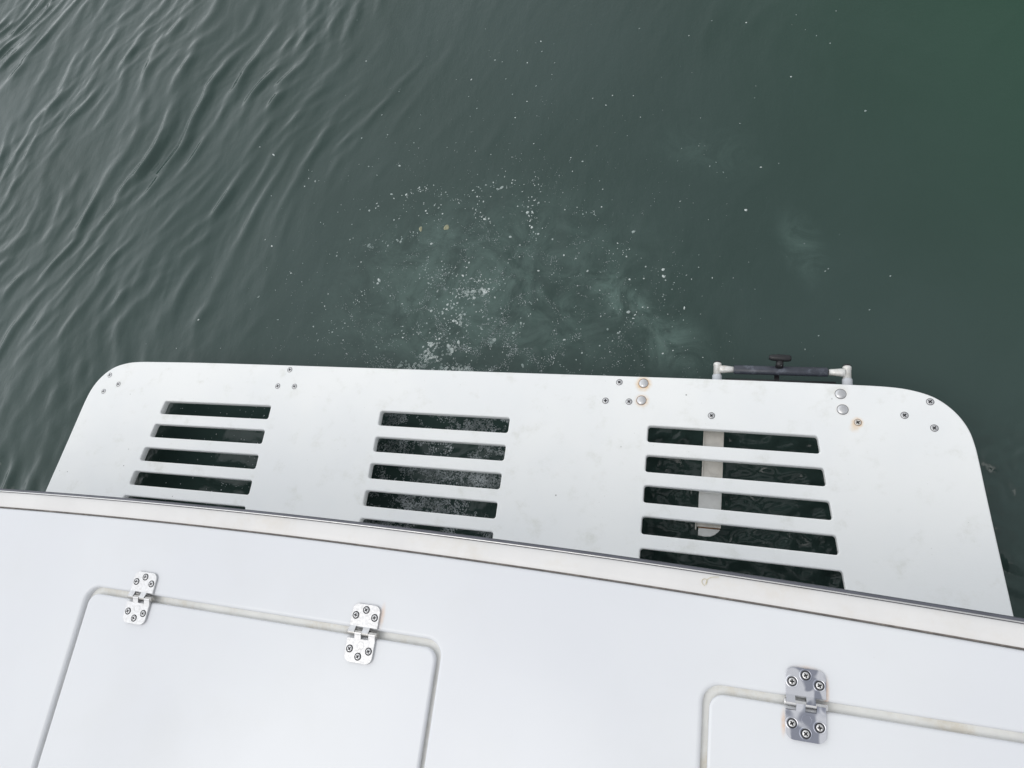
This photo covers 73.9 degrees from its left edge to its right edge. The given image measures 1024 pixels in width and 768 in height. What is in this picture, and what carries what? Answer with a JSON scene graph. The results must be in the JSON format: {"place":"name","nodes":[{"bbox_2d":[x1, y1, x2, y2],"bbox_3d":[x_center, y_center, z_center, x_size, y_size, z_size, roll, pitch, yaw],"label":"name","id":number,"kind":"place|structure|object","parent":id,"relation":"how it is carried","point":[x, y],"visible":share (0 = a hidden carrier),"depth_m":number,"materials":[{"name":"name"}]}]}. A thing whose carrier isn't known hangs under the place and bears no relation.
{"place":"outdoors","nodes":[
{"label":"outdoors","id":0,"kind":"place"},
{"bbox_2d":[0,0,1023,617],"bbox_3d":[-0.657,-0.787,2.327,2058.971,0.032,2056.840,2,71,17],"label":"water","id":1,"kind":"structure","parent":0,"point":[158,160],"depth_m":2.04,"materials":[{"name":"green liquid"}]},
{"bbox_2d":[158,103,804,537],"bbox_3d":[-0.152,-0.274,1.993,1.867,0.008,1.761,2,71,17],"label":"froth","id":2,"kind":"object","parent":1,"relation":"on","point":[436,473],"visible":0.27,"depth_m":1.83,"materials":[{"name":"white liquid"}]},
{"bbox_2d":[0,354,1023,767],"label":"motorboat","id":3,"kind":"object","parent":1,"relation":"on","point":[298,612],"visible":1,"depth_m":1.03,"materials":[{"name":"plastic"}]},
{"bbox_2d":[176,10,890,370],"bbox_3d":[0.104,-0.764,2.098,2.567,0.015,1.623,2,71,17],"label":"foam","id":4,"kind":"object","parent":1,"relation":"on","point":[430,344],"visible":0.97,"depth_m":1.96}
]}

